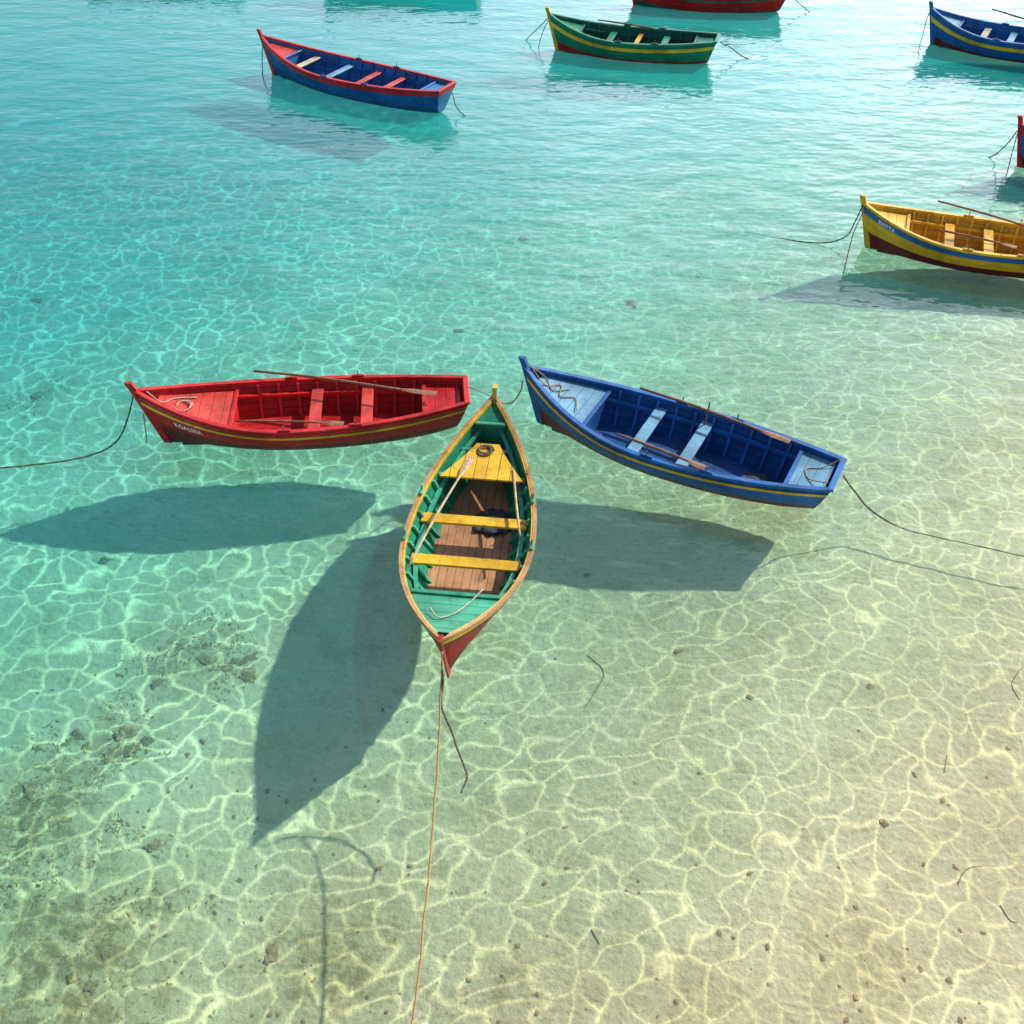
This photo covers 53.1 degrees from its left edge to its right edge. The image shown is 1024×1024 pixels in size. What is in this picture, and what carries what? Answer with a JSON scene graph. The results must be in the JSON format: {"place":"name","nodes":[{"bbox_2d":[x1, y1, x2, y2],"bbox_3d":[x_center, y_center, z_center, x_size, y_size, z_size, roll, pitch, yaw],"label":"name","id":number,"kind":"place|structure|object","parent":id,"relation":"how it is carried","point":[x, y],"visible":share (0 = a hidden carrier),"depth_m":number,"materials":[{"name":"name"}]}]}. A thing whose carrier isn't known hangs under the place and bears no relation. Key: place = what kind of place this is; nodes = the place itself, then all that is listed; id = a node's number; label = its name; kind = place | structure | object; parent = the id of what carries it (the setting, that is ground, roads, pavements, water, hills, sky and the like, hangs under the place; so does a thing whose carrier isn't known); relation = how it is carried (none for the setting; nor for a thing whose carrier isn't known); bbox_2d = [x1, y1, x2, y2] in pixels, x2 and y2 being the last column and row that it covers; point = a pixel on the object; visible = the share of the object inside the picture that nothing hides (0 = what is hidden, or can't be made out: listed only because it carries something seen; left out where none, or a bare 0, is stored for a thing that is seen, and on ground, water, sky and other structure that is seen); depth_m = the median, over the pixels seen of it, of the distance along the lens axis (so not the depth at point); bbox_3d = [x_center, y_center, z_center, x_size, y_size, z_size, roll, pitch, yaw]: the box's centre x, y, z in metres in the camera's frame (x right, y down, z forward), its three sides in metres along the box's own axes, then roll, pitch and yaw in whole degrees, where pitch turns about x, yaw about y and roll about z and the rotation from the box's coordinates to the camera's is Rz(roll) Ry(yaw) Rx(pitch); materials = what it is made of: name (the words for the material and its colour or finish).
{"place":"outdoors","nodes":[
{"label":"outdoors","id":0,"kind":"place"},
{"bbox_2d":[0,0,1023,1023],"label":"water","id":1,"kind":"structure","parent":0,"point":[735,762],"depth_m":13.32,"materials":[{"name":"teal liquid"}]},
{"bbox_2d":[124,370,469,449],"bbox_3d":[-3.022,-1.466,14.864,4.814,1.256,1.356,-3,42,-3],"label":"fishing boat","id":2,"kind":"object","parent":1,"relation":"on","point":[367,415],"visible":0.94,"depth_m":14.89,"materials":[{"name":"red paint"}]},
{"bbox_2d":[0,396,133,468],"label":"mooring rope","id":3,"kind":"object","parent":2,"relation":"attached to","point":[115,442],"visible":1,"depth_m":14.61,"materials":[{"name":"fabric"}]},
{"bbox_2d":[143,414,146,440],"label":"mooring rope","id":4,"kind":"object","parent":2,"relation":"hanging from","point":[145,427],"visible":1,"depth_m":14.78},
{"bbox_2d":[147,392,196,402],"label":"loose rope","id":5,"kind":"object","parent":2,"relation":"on","point":[169,399],"visible":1,"depth_m":14.60,"materials":[{"name":"beige fabric"}]},
{"bbox_2d":[175,400,192,411],"bbox_3d":[-4.669,-1.513,14.580,0.263,0.025,0.270,0,42,0],"label":"rope coil","id":6,"kind":"object","parent":2,"relation":"on","point":[189,401],"visible":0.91,"depth_m":14.60,"materials":[{"name":"beige fabric"}]},
{"bbox_2d":[236,420,343,425],"bbox_3d":[-3.148,-1.273,14.495,1.536,0.041,0.114,2,42,2],"label":"oar","id":7,"kind":"object","parent":2,"relation":"on","point":[336,423],"visible":1,"depth_m":14.49,"materials":[{"name":"brown wood"}]},
{"bbox_2d":[254,370,437,395],"bbox_3d":[-2.455,-1.900,14.953,2.791,0.056,0.116,8,43,8],"label":"oar","id":8,"kind":"object","parent":2,"relation":"on","point":[424,392],"visible":1,"depth_m":14.92,"materials":[{"name":"brown wood"}]},
{"bbox_2d":[256,29,456,112],"bbox_3d":[-3.942,-10.664,25.008,5.723,1.256,1.486,22,47,22],"label":"fishing boat","id":9,"kind":"object","parent":1,"relation":"on","point":[356,79],"visible":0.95,"depth_m":24.98,"materials":[{"name":"paint"}]},
{"bbox_2d":[262,42,263,76],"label":"mooring rope","id":10,"kind":"object","parent":9,"relation":"hanging from","point":[262,59],"visible":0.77,"depth_m":25.94,"materials":[{"name":"grey fabric"}]},
{"bbox_2d":[399,384,536,676],"bbox_3d":[-0.501,0.232,13.037,1.656,1.199,4.766,4,42,5],"label":"fishing boat","id":11,"kind":"object","parent":1,"relation":"on","point":[458,563],"visible":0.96,"depth_m":13.12,"materials":[{"name":"green paint"}]},
{"bbox_2d":[411,652,442,1023],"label":"mooring rope","id":12,"kind":"object","parent":11,"relation":"attached to","point":[426,900],"visible":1,"depth_m":10.04,"materials":[{"name":"beige fabric"}]},
{"bbox_2d":[408,457,474,566],"bbox_3d":[-0.886,-0.050,13.011,0.113,0.041,2.154,13,44,13],"label":"oar","id":13,"kind":"object","parent":11,"relation":"on","point":[466,465],"visible":1,"depth_m":13.16,"materials":[{"name":"brown wood"}]},
{"bbox_2d":[441,669,467,781],"bbox_3d":[-0.624,2.311,10.839,0.132,0.720,1.109,-11,43,-11],"label":"mooring rope","id":14,"kind":"object","parent":11,"relation":"hanging from","point":[453,736],"visible":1,"depth_m":11.00,"materials":[{"name":"brown fabric"}]},
{"bbox_2d":[429,589,482,618],"bbox_3d":[-0.589,1.059,11.733,0.722,0.126,0.218,-23,47,-24],"label":"loose rope","id":15,"kind":"object","parent":11,"relation":"on","point":[434,614],"visible":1,"depth_m":11.63,"materials":[{"name":"beige fabric"}]},
{"bbox_2d":[477,444,494,455],"bbox_3d":[-0.357,-0.844,13.917,0.244,0.035,0.251,0,42,0],"label":"rope coil","id":16,"kind":"object","parent":11,"relation":"on","point":[479,452],"visible":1,"depth_m":13.89,"materials":[{"name":"grey fabric"}]},
{"bbox_2d":[472,508,512,537],"bbox_3d":[-0.253,0.117,13.533,0.606,0.089,0.595,4,42,5],"label":"fishing net","id":17,"kind":"object","parent":11,"relation":"on","point":[493,532],"visible":0.62,"depth_m":13.54,"materials":[{"name":"black fabric"}]},
{"bbox_2d":[501,380,522,403],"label":"mooring rope","id":18,"kind":"object","parent":11,"relation":"attached to","point":[516,396],"visible":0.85,"depth_m":14.96,"materials":[{"name":"brown fabric"}]},
{"bbox_2d":[513,469,520,536],"bbox_3d":[0.055,-0.135,13.165,0.043,0.042,1.257,-2,43,-2],"label":"pole","id":19,"kind":"object","parent":11,"relation":"on","point":[516,504],"visible":1,"depth_m":13.11,"materials":[{"name":"brown wood"}]},
{"bbox_2d":[519,473,527,524],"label":"loose rope","id":20,"kind":"object","parent":11,"relation":"hanging from","point":[521,497],"visible":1,"depth_m":13.45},
{"bbox_2d":[545,7,720,63],"bbox_3d":[3.098,-12.420,26.944,4.623,1.256,1.436,10,43,11],"label":"fishing boat","id":21,"kind":"object","parent":1,"relation":"on","point":[659,45],"visible":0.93,"depth_m":26.89,"materials":[{"name":"paint"}]},
{"bbox_2d":[598,19,654,28],"bbox_3d":[3.053,-13.016,27.318,1.574,0.050,0.054,15,44,12],"label":"pole","id":22,"kind":"object","parent":21,"relation":"on","point":[626,24],"visible":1,"depth_m":27.30,"materials":[{"name":"brown wood"}]},
{"bbox_2d":[720,42,748,58],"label":"mooring rope","id":23,"kind":"object","parent":21,"relation":"attached to","point":[734,50],"visible":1,"depth_m":27.01,"materials":[{"name":"grey fabric"}]},
{"bbox_2d":[518,355,846,507],"bbox_3d":[2.200,-1.044,14.398,4.751,1.256,1.456,20,46,20],"label":"fishing boat","id":24,"kind":"object","parent":1,"relation":"on","point":[728,453],"visible":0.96,"depth_m":14.50,"materials":[{"name":"blue paint"}]},
{"bbox_2d":[533,367,569,390],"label":"loose rope","id":25,"kind":"object","parent":24,"relation":"on","point":[548,382],"visible":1,"depth_m":14.84,"materials":[{"name":"brown fabric"}]},
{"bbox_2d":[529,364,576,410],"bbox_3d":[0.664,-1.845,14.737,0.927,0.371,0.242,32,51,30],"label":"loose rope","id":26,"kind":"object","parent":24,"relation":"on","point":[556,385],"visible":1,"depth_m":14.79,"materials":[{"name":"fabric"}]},
{"bbox_2d":[616,433,705,469],"bbox_3d":[2.006,-0.836,13.863,1.333,0.048,0.114,24,48,24],"label":"oar","id":27,"kind":"object","parent":24,"relation":"on","point":[698,465],"visible":1,"depth_m":13.81,"materials":[{"name":"brown wood"}]},
{"bbox_2d":[704,402,710,424],"bbox_3d":[2.752,-1.338,14.501,0.033,0.612,0.030,3,53,3],"label":"pole","id":28,"kind":"object","parent":24,"relation":"on","point":[707,413],"visible":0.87,"depth_m":14.43,"materials":[{"name":"brown wood"}]},
{"bbox_2d":[640,387,791,442],"bbox_3d":[2.824,-1.387,14.412,2.298,0.050,0.111,23,47,23],"label":"oar","id":29,"kind":"object","parent":24,"relation":"on","point":[779,437],"visible":1,"depth_m":14.34,"materials":[{"name":"brown wood"}]},
{"bbox_2d":[740,471,771,481],"bbox_3d":[3.328,-0.394,14.094,0.512,0.092,0.612,20,46,20],"label":"fishing net","id":30,"kind":"object","parent":24,"relation":"on","point":[755,476],"visible":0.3,"depth_m":14.19,"materials":[{"name":"grey fabric"}]},
{"bbox_2d":[805,459,840,483],"bbox_3d":[4.077,-0.553,13.556,0.374,0.135,0.564,22,46,22],"label":"loose rope","id":31,"kind":"object","parent":24,"relation":"in","point":[819,468],"visible":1,"depth_m":13.63,"materials":[{"name":"fabric"}]},
{"bbox_2d":[843,476,999,550],"bbox_3d":[6.032,0.172,13.216,3.586,0.660,0.166,14,44,15],"label":"mooring rope","id":32,"kind":"object","parent":24,"relation":"attached to","point":[859,497],"visible":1,"depth_m":13.66,"materials":[{"name":"fabric"}]},
{"bbox_2d":[632,0,784,12],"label":"fishing boat","id":33,"kind":"object","parent":1,"relation":"on","point":[739,6],"visible":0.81,"depth_m":29.77,"materials":[{"name":"paint"}]},
{"bbox_2d":[860,194,1023,278],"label":"fishing boat","id":34,"kind":"object","parent":1,"relation":"on","point":[909,232],"visible":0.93,"depth_m":18.94,"materials":[{"name":"yellow paint"}]},
{"bbox_2d":[781,205,863,243],"bbox_3d":[5.483,-5.488,19.336,2.051,0.852,0.177,11,43,12],"label":"mooring rope","id":35,"kind":"object","parent":34,"relation":"attached to","point":[830,241],"visible":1,"depth_m":19.34,"materials":[{"name":"grey fabric"}]},
{"bbox_2d":[845,210,864,263],"bbox_3d":[6.252,-4.890,18.890,0.090,0.981,1.219,17,45,18],"label":"mooring rope","id":36,"kind":"object","parent":34,"relation":"hanging from","point":[852,236],"visible":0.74,"depth_m":18.96,"materials":[{"name":"grey fabric"}]},
{"bbox_2d":[934,228,1016,247],"bbox_3d":[8.379,-4.963,18.534,1.449,0.048,0.114,21,46,21],"label":"oar","id":37,"kind":"object","parent":34,"relation":"on","point":[980,238],"visible":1,"depth_m":18.52,"materials":[{"name":"brown wood"}]},
{"bbox_2d":[938,200,1023,225],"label":"oar","id":38,"kind":"object","parent":34,"relation":"on","point":[987,214],"visible":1,"depth_m":18.58,"materials":[{"name":"brown wood"}]},
{"bbox_2d":[929,1,1023,62],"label":"fishing boat","id":39,"kind":"object","parent":1,"relation":"on","point":[978,37],"visible":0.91,"depth_m":27.34,"materials":[{"name":"blue paint"}]},
{"bbox_2d":[992,8,1023,19],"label":"oar","id":40,"kind":"object","parent":39,"relation":"on","point":[1008,14],"visible":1,"depth_m":27.32,"materials":[{"name":"brown wood"}]},
{"bbox_2d":[1007,133,1017,172],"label":"mooring rope","id":41,"kind":"object","parent":1,"relation":"in","point":[1011,153],"visible":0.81,"depth_m":21.78,"materials":[{"name":"grey fabric"}]},
{"bbox_2d":[1017,115,1023,166],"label":"fishing boat","id":42,"kind":"object","parent":1,"relation":"on","point":[1020,149],"visible":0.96,"depth_m":21.77,"materials":[{"name":"red paint"}]},
{"bbox_2d":[988,128,1018,157],"bbox_3d":[10.566,-7.922,22.026,0.155,0.868,0.577,-24,47,-24],"label":"mooring rope","id":43,"kind":"object","parent":42,"relation":"attached to","point":[1005,145],"visible":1,"depth_m":22.02,"materials":[{"name":"grey fabric"}]}
]}

